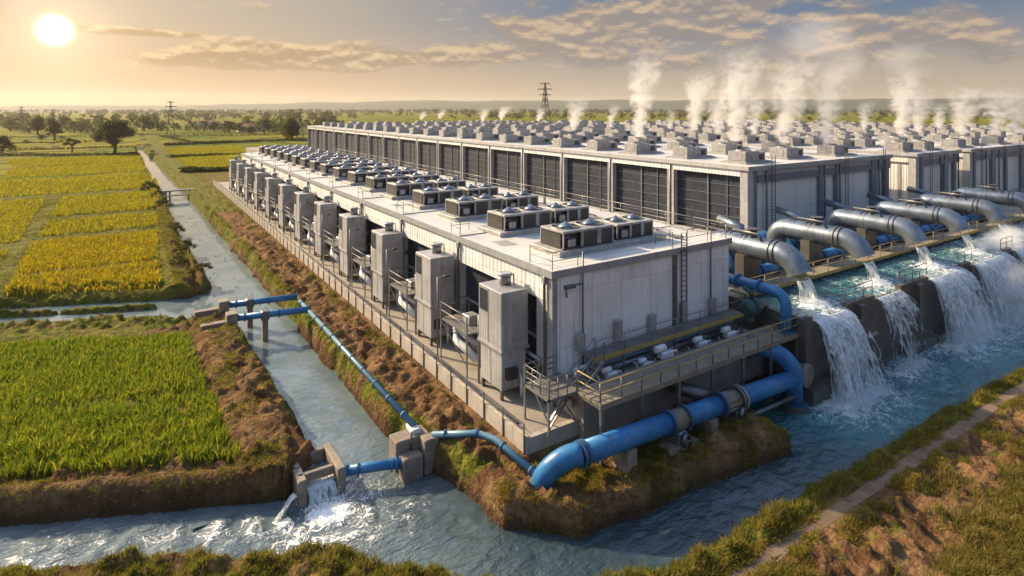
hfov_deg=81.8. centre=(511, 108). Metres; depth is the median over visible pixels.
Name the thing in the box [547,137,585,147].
roof cooler
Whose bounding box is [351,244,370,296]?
access platform
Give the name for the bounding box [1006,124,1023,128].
roof cooler
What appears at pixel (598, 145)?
roof cooler
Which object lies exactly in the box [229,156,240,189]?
cooling cabinet
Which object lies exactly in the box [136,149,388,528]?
canal water
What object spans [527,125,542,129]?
roof cooler
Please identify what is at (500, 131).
roof cooler
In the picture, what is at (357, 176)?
rooftop condenser
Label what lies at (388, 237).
cooling cabinet
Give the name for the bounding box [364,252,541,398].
pipe rack
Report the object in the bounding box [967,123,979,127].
roof cooler
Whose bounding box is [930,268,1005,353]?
waterfall
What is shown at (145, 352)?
rice crop
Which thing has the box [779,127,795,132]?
roof cooler
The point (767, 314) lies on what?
corner railing
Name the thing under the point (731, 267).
header pipe
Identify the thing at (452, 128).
roof cooler
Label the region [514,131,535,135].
roof cooler
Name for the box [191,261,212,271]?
bush
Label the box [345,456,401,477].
inlet pipe
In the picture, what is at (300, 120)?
power pylon
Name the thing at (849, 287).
basin railing
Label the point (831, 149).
roof cooler
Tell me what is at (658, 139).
roof cooler
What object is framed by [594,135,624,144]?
roof cooler
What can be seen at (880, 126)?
roof cooler
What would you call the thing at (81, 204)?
rice crop
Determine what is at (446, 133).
roof cooler
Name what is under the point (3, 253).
rice crop
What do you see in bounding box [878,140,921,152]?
roof cooler
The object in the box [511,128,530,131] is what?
roof cooler
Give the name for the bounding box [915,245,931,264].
pouring water
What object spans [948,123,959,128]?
roof cooler
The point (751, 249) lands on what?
discharge pipe
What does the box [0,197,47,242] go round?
rice crop
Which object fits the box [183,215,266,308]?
floating weed
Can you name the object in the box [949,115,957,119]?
valley tree
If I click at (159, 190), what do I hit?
bush
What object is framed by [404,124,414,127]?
roof cooler
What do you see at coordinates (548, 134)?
roof cooler
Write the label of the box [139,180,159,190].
bush
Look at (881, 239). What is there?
blue manifold
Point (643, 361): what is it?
valve unit
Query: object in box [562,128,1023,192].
hall
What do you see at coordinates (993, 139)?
roof cooler
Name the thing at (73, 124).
valley tree
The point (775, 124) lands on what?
roof cooler
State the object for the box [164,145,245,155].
rice crop
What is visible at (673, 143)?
roof cooler
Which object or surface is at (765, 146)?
roof cooler
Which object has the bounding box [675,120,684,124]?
roof cooler
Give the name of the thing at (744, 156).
roof cooler
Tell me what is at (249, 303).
canal crossing pipe
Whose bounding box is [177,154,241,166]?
rice crop
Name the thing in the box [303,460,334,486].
box water
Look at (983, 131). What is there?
roof cooler
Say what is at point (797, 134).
roof cooler
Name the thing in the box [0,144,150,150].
dike scrub
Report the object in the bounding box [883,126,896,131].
roof cooler
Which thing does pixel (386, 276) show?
lamp mast
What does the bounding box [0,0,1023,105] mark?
sky
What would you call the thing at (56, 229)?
rice crop
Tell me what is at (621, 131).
roof cooler
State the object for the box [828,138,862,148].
roof cooler
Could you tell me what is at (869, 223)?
discharge pipe
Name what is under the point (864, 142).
roof cooler
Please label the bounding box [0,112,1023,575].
ground
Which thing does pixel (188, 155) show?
hedge
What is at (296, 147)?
rooftop condenser
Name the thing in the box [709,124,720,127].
roof cooler
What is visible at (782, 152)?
roof cooler
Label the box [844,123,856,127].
roof cooler
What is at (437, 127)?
roof cooler
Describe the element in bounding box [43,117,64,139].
narrow tree
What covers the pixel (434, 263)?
cooling cabinet
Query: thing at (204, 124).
valley tree
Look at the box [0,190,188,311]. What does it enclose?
dike weeds
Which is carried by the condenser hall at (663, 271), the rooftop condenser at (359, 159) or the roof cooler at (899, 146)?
the rooftop condenser at (359, 159)
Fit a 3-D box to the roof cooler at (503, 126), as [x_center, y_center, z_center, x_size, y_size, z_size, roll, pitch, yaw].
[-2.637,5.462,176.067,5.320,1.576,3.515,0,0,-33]
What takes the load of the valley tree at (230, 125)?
on the ground at (904, 534)
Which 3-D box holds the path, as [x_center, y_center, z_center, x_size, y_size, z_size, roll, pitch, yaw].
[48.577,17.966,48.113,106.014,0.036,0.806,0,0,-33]
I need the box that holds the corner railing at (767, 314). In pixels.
[729,295,789,335]
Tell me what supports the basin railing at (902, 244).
on the service walkway
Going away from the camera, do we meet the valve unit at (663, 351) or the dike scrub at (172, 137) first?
the valve unit at (663, 351)
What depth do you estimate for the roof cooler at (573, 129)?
147.29 m
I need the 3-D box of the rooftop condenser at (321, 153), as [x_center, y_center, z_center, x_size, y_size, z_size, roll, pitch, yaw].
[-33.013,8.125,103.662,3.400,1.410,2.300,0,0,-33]
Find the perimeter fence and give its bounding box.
[213,180,528,454]
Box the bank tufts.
[0,442,294,574]
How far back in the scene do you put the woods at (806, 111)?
1848.93 m
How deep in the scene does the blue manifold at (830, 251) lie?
53.97 m
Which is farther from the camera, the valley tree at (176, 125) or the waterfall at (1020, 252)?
the valley tree at (176, 125)
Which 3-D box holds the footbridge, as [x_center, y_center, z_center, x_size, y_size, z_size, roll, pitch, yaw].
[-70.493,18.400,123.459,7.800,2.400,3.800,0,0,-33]
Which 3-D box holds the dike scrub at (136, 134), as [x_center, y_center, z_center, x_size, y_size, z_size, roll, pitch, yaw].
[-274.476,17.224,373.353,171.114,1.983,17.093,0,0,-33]
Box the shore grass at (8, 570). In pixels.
[0,538,492,575]
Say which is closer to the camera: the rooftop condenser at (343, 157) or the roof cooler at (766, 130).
the rooftop condenser at (343, 157)
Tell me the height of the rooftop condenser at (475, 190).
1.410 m
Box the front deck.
[556,309,798,464]
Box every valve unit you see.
[601,365,620,377]
[638,356,653,366]
[653,342,677,359]
[692,334,710,347]
[720,325,738,338]
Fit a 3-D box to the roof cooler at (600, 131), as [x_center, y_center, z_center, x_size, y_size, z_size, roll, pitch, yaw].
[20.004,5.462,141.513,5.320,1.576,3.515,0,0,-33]
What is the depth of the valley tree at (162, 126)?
458.40 m
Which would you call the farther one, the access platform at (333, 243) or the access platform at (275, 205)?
the access platform at (275, 205)
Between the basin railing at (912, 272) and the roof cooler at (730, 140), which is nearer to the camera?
the basin railing at (912, 272)
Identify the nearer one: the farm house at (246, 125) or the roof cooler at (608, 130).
the roof cooler at (608, 130)
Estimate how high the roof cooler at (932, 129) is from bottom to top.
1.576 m
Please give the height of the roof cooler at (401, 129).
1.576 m
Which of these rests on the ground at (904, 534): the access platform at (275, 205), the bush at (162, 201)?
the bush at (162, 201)
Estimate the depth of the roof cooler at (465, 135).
122.31 m
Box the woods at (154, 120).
[6,113,344,131]
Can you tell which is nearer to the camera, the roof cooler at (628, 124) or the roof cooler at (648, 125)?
the roof cooler at (648, 125)
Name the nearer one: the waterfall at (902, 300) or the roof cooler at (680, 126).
the waterfall at (902, 300)
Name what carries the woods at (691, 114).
on the ground at (904, 534)
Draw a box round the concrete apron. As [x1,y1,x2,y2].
[216,182,577,453]
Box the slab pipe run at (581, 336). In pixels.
[572,297,740,384]
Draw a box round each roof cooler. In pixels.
[323,122,331,125]
[327,122,336,126]
[336,123,346,127]
[345,123,352,127]
[351,124,363,128]
[360,124,375,129]
[370,125,383,130]
[380,126,395,131]
[392,126,408,132]
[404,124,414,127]
[406,127,422,133]
[415,125,430,128]
[420,128,438,135]
[428,126,441,129]
[434,121,444,124]
[435,129,459,136]
[442,127,456,130]
[445,122,455,124]
[447,125,460,127]
[453,131,478,138]
[456,122,468,125]
[457,127,473,131]
[461,125,475,128]
[469,123,480,126]
[472,132,499,140]
[474,128,492,132]
[476,126,493,129]
[481,123,494,127]
[493,127,510,130]
[493,129,513,134]
[495,124,510,127]
[495,133,523,142]
[511,125,526,128]
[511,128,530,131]
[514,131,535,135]
[519,135,551,144]
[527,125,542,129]
[530,129,549,132]
[536,132,558,139]
[544,126,561,131]
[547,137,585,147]
[553,130,574,136]
[563,134,588,142]
[564,127,582,132]
[568,124,582,127]
[577,131,599,138]
[581,139,622,150]
[583,126,599,130]
[586,128,604,134]
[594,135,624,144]
[605,127,622,133]
[605,133,627,140]
[608,126,624,129]
[611,129,634,135]
[618,142,663,154]
[622,137,661,146]
[625,122,635,126]
[629,128,643,135]
[631,126,647,129]
[632,130,656,136]
[637,134,666,142]
[645,123,658,127]
[651,126,667,131]
[656,127,673,130]
[656,129,671,136]
[661,140,695,150]
[662,131,687,139]
[665,145,714,158]
[667,124,678,128]
[673,136,704,145]
[674,125,690,130]
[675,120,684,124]
[677,127,688,132]
[684,128,702,132]
[687,131,706,137]
[691,124,705,129]
[698,133,720,141]
[702,126,715,131]
[705,128,718,133]
[707,142,742,154]
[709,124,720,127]
[709,138,748,148]
[714,129,733,133]
[718,121,729,125]
[718,125,732,129]
[720,149,774,164]
[721,132,740,139]
[730,127,744,132]
[735,124,749,128]
[736,129,753,133]
[736,134,763,143]
[742,122,752,125]
[747,126,762,130]
[749,131,769,135]
[754,141,790,151]
[756,133,779,141]
[760,128,775,131]
[763,125,778,129]
[765,145,812,159]
[767,122,780,126]
[770,130,788,137]
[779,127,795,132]
[780,136,811,145]
[781,123,792,127]
[789,132,809,136]
[795,123,811,127]
[795,126,810,129]
[796,129,811,132]
[800,135,826,144]
[807,131,831,138]
[809,143,856,156]
[812,124,825,129]
[816,128,833,134]
[819,126,833,128]
[826,124,839,126]
[827,134,854,141]
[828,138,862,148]
[830,127,846,130]
[831,130,853,137]
[837,122,846,126]
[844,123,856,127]
[847,125,861,130]
[850,132,877,140]
[850,137,882,147]
[854,126,869,132]
[856,129,877,135]
[858,124,871,128]
[868,123,880,127]
[870,128,886,134]
[875,132,898,139]
[878,124,891,128]
[878,135,907,144]
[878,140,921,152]
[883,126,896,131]
[893,127,908,133]
[899,130,923,137]
[899,134,920,140]
[901,123,913,128]
[907,139,942,150]
[912,129,929,136]
[913,125,927,129]
[924,127,939,132]
[926,133,948,141]
[931,122,941,126]
[934,138,973,148]
[937,126,955,131]
[937,129,953,135]
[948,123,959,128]
[950,132,969,137]
[955,125,969,131]
[955,136,986,145]
[962,130,980,137]
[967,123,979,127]
[973,128,988,134]
[979,135,1011,144]
[988,130,1006,137]
[989,124,1000,129]
[1001,126,1020,132]
[1004,133,1023,141]
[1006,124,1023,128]
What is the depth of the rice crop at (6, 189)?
136.72 m
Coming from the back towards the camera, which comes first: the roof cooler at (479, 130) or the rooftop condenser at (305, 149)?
the roof cooler at (479, 130)
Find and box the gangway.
[581,299,744,381]
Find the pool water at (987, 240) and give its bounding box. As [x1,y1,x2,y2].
[732,219,1023,320]
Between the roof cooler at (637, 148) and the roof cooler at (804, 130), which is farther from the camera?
the roof cooler at (804, 130)
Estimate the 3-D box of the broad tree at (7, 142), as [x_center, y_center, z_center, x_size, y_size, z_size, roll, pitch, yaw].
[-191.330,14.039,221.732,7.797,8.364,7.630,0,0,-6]
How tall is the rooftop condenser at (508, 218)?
1.510 m
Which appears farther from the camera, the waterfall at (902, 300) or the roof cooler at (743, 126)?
the roof cooler at (743, 126)
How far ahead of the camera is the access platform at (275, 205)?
84.52 m
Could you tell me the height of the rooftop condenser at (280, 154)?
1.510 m
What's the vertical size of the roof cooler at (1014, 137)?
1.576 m
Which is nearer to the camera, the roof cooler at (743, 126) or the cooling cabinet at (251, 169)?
the cooling cabinet at (251, 169)
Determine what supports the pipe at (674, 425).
on the ground at (904, 534)
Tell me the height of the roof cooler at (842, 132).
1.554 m
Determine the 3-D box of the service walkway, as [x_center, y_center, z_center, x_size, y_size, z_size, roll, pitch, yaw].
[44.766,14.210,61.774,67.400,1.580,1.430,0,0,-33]
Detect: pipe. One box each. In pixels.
[229,292,296,327]
[238,305,308,340]
[298,299,415,426]
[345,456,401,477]
[432,428,535,475]
[530,371,799,489]
[667,381,712,399]
[712,227,812,287]
[716,215,794,263]
[729,254,734,273]
[729,273,794,334]
[747,336,808,414]
[753,394,796,414]
[766,216,874,267]
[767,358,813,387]
[774,206,827,250]
[823,199,852,228]
[823,206,927,250]
[867,192,932,223]
[874,198,970,242]
[907,186,969,214]
[912,191,1007,232]
[950,184,1023,222]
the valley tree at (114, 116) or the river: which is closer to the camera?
the river
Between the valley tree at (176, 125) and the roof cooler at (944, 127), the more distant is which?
the valley tree at (176, 125)
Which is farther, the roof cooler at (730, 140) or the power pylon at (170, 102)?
the power pylon at (170, 102)
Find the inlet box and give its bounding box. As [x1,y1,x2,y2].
[292,443,345,508]
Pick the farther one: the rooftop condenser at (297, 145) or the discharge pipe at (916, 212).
the rooftop condenser at (297, 145)
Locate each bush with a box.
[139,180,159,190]
[150,188,165,196]
[152,197,173,207]
[168,221,185,231]
[168,254,189,264]
[176,239,198,251]
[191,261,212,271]
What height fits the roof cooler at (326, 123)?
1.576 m
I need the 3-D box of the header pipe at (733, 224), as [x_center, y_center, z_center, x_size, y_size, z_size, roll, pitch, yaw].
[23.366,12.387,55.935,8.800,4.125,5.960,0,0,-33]
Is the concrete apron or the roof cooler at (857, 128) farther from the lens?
the roof cooler at (857, 128)
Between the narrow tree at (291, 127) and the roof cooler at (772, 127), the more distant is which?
the narrow tree at (291, 127)
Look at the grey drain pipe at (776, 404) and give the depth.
35.62 m
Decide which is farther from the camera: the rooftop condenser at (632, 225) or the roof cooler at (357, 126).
the roof cooler at (357, 126)
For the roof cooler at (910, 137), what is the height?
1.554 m
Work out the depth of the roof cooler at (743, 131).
134.68 m
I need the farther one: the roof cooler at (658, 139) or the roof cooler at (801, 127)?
the roof cooler at (801, 127)
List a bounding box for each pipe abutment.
[194,298,228,317]
[200,310,237,328]
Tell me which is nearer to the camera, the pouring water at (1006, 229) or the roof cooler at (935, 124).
the pouring water at (1006, 229)
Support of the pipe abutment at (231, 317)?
on the ground at (904, 534)
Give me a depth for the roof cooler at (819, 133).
120.61 m
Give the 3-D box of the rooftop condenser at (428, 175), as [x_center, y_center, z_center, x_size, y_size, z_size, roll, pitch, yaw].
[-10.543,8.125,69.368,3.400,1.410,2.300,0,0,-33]
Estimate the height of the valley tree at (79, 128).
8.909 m
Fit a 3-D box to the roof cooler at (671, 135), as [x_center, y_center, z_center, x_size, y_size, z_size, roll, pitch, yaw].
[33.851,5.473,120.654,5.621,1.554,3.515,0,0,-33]
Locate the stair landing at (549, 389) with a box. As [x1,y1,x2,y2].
[524,356,585,437]
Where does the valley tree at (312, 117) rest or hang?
on the ground at (904, 534)
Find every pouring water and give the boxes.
[797,277,816,303]
[864,260,879,282]
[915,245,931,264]
[961,234,974,250]
[997,223,1010,239]
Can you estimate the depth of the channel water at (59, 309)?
54.70 m
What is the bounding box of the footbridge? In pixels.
[154,188,194,198]
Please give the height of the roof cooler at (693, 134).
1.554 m
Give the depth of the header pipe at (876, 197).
71.66 m
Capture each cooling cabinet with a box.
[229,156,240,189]
[236,159,248,196]
[244,163,257,202]
[253,168,268,208]
[265,173,280,219]
[278,179,295,230]
[294,186,314,243]
[313,195,338,259]
[338,206,370,280]
[370,221,407,308]
[414,241,454,345]
[477,270,532,400]
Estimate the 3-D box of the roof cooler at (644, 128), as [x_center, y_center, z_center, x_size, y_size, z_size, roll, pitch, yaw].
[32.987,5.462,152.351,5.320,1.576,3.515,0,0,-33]
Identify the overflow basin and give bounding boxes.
[729,247,1023,406]
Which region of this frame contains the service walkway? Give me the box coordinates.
[730,212,1023,297]
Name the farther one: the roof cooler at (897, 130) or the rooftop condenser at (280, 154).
the roof cooler at (897, 130)
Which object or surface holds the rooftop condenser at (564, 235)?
on the condenser hall at (663, 271)
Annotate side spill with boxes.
[275,493,296,521]
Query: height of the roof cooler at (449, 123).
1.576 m
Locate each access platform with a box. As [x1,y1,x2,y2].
[231,173,235,194]
[239,178,243,200]
[248,183,253,207]
[258,189,264,216]
[270,196,277,226]
[284,205,293,238]
[301,215,313,253]
[323,228,338,272]
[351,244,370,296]
[388,266,414,330]
[440,295,480,377]
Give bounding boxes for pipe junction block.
[389,423,438,483]
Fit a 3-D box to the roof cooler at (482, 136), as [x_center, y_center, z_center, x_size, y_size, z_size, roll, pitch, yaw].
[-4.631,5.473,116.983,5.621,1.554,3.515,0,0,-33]
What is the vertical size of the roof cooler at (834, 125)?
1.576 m
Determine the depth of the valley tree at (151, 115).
866.30 m
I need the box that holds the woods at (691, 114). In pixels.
[6,111,1023,119]
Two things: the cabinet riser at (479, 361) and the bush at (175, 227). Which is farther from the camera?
the bush at (175, 227)
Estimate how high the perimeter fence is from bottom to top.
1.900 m
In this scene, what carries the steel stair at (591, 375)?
on the front deck
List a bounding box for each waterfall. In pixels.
[815,309,891,415]
[877,290,929,373]
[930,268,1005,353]
[973,253,1023,330]
[1015,246,1023,272]
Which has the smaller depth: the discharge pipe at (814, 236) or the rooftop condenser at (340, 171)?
the discharge pipe at (814, 236)
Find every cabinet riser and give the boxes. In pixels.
[371,270,377,299]
[415,274,421,333]
[478,315,485,382]
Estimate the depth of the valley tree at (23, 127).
417.01 m
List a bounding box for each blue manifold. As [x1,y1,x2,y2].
[732,254,784,278]
[794,240,847,262]
[850,228,903,248]
[920,224,946,234]
[961,214,984,224]
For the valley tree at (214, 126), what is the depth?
447.35 m
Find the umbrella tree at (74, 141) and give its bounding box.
[62,138,80,151]
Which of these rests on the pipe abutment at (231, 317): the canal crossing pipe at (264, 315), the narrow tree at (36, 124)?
the canal crossing pipe at (264, 315)
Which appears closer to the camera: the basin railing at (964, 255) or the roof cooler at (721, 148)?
the basin railing at (964, 255)
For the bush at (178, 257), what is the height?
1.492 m
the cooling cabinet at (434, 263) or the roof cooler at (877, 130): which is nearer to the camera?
the cooling cabinet at (434, 263)
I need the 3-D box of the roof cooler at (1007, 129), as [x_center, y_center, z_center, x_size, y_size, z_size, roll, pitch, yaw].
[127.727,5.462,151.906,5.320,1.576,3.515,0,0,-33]
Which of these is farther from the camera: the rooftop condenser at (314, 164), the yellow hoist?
the rooftop condenser at (314, 164)
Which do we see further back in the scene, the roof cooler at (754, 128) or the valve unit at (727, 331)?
the roof cooler at (754, 128)
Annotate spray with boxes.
[303,483,358,529]
[806,294,832,307]
[820,373,890,407]
[868,275,890,285]
[885,344,940,382]
[932,324,999,353]
[978,298,1023,325]
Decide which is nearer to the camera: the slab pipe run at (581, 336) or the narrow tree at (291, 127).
the slab pipe run at (581, 336)
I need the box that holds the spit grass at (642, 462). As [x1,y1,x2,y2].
[491,390,794,536]
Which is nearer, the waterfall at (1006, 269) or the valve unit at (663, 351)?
the valve unit at (663, 351)
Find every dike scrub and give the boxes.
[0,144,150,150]
[4,140,127,143]
[9,132,224,137]
[159,135,196,141]
[165,133,306,136]
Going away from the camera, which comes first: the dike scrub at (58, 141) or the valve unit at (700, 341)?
the valve unit at (700, 341)
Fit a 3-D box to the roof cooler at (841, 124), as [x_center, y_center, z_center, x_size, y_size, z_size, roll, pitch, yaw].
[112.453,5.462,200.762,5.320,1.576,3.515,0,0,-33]
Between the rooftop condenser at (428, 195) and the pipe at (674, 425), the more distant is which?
the rooftop condenser at (428, 195)
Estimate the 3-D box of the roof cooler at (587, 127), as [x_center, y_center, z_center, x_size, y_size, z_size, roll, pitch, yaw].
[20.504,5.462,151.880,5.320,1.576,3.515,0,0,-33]
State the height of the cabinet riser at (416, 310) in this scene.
4.468 m
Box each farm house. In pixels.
[194,120,216,126]
[237,123,262,131]
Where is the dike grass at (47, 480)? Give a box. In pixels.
[1,239,277,500]
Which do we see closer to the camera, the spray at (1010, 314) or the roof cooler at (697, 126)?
the spray at (1010, 314)
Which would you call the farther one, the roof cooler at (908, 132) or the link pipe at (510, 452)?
the roof cooler at (908, 132)
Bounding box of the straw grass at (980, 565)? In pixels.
[914,438,1023,575]
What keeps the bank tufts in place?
on the ground at (904, 534)
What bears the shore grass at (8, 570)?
on the ground at (904, 534)
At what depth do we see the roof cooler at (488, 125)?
182.05 m
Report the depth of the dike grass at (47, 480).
34.00 m
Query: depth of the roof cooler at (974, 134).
123.05 m
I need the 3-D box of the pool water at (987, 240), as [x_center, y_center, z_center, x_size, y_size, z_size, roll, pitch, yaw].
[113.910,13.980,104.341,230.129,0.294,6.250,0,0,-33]
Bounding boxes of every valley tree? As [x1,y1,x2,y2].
[0,117,26,130]
[19,121,35,133]
[57,116,72,125]
[63,120,85,132]
[74,122,90,133]
[82,123,96,130]
[109,114,118,119]
[132,115,155,130]
[149,113,158,117]
[158,123,170,130]
[170,123,183,129]
[176,114,185,119]
[183,121,197,130]
[192,121,209,130]
[208,121,220,130]
[219,121,237,132]
[234,122,247,131]
[245,126,256,133]
[251,118,276,132]
[261,113,270,119]
[265,121,282,132]
[283,109,297,116]
[303,119,311,128]
[306,112,316,120]
[312,118,322,125]
[315,116,326,122]
[319,111,329,116]
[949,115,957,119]
[967,114,979,120]
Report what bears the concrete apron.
on the ground at (904, 534)
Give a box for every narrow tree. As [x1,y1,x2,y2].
[25,114,47,134]
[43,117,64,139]
[280,115,300,137]
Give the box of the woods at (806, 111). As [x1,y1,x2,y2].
[0,108,1023,114]
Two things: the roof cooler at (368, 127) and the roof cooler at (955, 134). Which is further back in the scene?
the roof cooler at (368, 127)
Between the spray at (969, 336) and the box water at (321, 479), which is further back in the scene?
the spray at (969, 336)
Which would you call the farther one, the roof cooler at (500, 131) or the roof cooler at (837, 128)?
the roof cooler at (837, 128)
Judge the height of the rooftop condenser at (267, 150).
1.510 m
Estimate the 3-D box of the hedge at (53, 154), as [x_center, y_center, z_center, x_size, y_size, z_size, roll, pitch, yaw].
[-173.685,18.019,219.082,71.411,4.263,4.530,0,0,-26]
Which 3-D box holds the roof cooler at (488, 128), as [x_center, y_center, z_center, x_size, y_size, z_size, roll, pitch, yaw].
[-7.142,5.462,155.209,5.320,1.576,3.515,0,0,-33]
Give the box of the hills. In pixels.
[0,98,1023,112]
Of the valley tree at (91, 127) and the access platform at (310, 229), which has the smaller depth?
the access platform at (310, 229)
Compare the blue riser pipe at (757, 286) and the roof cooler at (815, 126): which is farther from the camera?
the roof cooler at (815, 126)
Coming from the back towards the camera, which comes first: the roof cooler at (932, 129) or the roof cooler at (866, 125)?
the roof cooler at (866, 125)
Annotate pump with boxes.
[740,285,768,321]
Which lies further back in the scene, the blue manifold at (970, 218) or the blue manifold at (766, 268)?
the blue manifold at (970, 218)
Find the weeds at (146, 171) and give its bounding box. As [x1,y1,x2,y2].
[136,145,247,236]
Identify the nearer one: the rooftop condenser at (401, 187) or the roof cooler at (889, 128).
the rooftop condenser at (401, 187)
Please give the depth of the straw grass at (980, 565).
24.54 m
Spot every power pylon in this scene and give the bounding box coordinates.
[17,107,23,130]
[165,101,175,136]
[295,109,304,137]
[539,83,550,121]
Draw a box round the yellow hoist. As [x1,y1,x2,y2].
[791,272,806,277]
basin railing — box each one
[746,209,1022,293]
[821,280,872,302]
[897,262,926,285]
[957,248,971,264]
[1000,235,1011,249]
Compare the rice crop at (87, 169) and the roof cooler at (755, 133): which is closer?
the roof cooler at (755, 133)
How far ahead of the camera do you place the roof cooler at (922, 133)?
130.68 m
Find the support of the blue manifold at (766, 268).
attached to the header pipe at (733, 224)
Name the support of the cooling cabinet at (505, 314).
on the concrete apron
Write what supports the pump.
on the overflow basin
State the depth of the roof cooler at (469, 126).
160.66 m
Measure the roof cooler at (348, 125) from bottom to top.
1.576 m
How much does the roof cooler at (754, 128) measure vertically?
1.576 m
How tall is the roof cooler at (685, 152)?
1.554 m
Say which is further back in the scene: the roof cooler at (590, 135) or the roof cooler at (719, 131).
the roof cooler at (719, 131)
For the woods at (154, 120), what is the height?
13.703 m
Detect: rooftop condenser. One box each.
[259,144,280,152]
[264,146,288,153]
[270,147,295,155]
[277,149,302,157]
[284,151,311,160]
[285,144,302,146]
[290,145,309,148]
[292,153,321,162]
[298,147,317,150]
[300,155,331,165]
[306,149,325,152]
[310,158,342,169]
[315,150,334,154]
[320,160,355,172]
[324,152,344,156]
[331,155,355,159]
[333,164,369,177]
[343,157,367,162]
[348,168,387,182]
[354,160,381,165]
[366,172,408,188]
[369,163,397,169]
[386,167,416,174]
[387,178,433,195]
[405,171,439,180]
[413,185,463,204]
[428,176,465,187]
[445,193,502,216]
[458,183,497,196]
[487,204,550,230]
[493,190,537,208]
[538,200,588,223]
[540,218,613,250]
[595,213,652,239]
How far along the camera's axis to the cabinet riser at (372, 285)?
51.46 m
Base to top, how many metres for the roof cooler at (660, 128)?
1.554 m
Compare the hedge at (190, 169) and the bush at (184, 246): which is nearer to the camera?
the bush at (184, 246)
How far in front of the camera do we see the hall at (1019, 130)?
173.94 m
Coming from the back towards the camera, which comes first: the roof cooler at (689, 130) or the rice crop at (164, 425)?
the roof cooler at (689, 130)
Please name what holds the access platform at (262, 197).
on the concrete apron
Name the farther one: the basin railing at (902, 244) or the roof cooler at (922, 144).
the roof cooler at (922, 144)
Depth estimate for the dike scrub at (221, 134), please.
373.45 m
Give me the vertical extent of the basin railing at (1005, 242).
1.076 m
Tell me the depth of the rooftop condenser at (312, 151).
107.79 m
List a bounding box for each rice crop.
[0,172,158,196]
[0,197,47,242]
[0,249,7,258]
[0,327,209,411]
[0,386,244,480]
[3,162,150,178]
[5,258,163,296]
[7,154,144,166]
[14,227,159,275]
[39,211,159,236]
[49,187,158,216]
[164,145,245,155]
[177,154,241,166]
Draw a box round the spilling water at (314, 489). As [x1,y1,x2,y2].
[307,479,337,506]
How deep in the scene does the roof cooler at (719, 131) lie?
129.75 m
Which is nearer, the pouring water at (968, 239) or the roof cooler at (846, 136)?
the pouring water at (968, 239)
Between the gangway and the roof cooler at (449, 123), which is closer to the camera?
the gangway
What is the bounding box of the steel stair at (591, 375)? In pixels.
[562,337,605,407]
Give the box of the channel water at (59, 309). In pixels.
[0,301,156,323]
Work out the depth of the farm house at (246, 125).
444.66 m
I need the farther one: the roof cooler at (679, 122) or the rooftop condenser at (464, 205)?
the roof cooler at (679, 122)
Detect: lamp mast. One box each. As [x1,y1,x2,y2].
[257,179,262,212]
[283,193,289,232]
[300,202,307,246]
[322,214,330,263]
[349,228,359,285]
[386,248,396,314]
[437,274,449,354]
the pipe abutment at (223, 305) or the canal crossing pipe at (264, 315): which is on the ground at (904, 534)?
the pipe abutment at (223, 305)
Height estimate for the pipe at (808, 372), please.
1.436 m
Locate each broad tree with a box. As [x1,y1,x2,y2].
[0,135,17,155]
[91,119,137,152]
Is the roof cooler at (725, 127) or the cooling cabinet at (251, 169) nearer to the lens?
the cooling cabinet at (251, 169)
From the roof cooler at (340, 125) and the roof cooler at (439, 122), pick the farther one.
the roof cooler at (439, 122)
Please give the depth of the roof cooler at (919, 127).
167.38 m
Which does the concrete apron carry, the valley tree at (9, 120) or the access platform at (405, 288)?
the access platform at (405, 288)
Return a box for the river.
[0,300,1023,575]
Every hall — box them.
[241,148,731,406]
[307,125,892,232]
[550,132,961,202]
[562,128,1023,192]
[619,122,1022,135]
[625,127,1023,143]
[674,122,1023,131]
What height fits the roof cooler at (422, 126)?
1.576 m
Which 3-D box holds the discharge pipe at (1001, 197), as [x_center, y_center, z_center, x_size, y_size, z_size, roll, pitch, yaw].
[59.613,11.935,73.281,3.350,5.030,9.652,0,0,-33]
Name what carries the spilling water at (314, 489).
in the inlet box
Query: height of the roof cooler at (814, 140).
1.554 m
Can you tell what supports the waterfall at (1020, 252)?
on the overflow basin
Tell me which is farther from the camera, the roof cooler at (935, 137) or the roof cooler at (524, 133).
the roof cooler at (524, 133)
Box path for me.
[728,381,1023,575]
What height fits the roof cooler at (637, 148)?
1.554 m
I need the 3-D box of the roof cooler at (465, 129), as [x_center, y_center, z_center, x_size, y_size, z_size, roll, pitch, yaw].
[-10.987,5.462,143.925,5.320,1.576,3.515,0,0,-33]
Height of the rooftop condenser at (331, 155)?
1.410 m
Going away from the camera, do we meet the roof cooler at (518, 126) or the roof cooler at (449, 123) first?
the roof cooler at (518, 126)
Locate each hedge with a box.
[0,150,155,155]
[163,137,306,145]
[166,152,245,157]
[178,165,228,172]
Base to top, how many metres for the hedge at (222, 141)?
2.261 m
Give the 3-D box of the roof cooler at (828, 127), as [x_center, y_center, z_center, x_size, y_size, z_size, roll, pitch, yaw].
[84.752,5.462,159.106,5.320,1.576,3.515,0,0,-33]
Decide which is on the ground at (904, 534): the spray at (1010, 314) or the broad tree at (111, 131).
the broad tree at (111, 131)
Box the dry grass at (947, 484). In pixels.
[601,367,1023,575]
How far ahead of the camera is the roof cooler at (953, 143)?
93.30 m

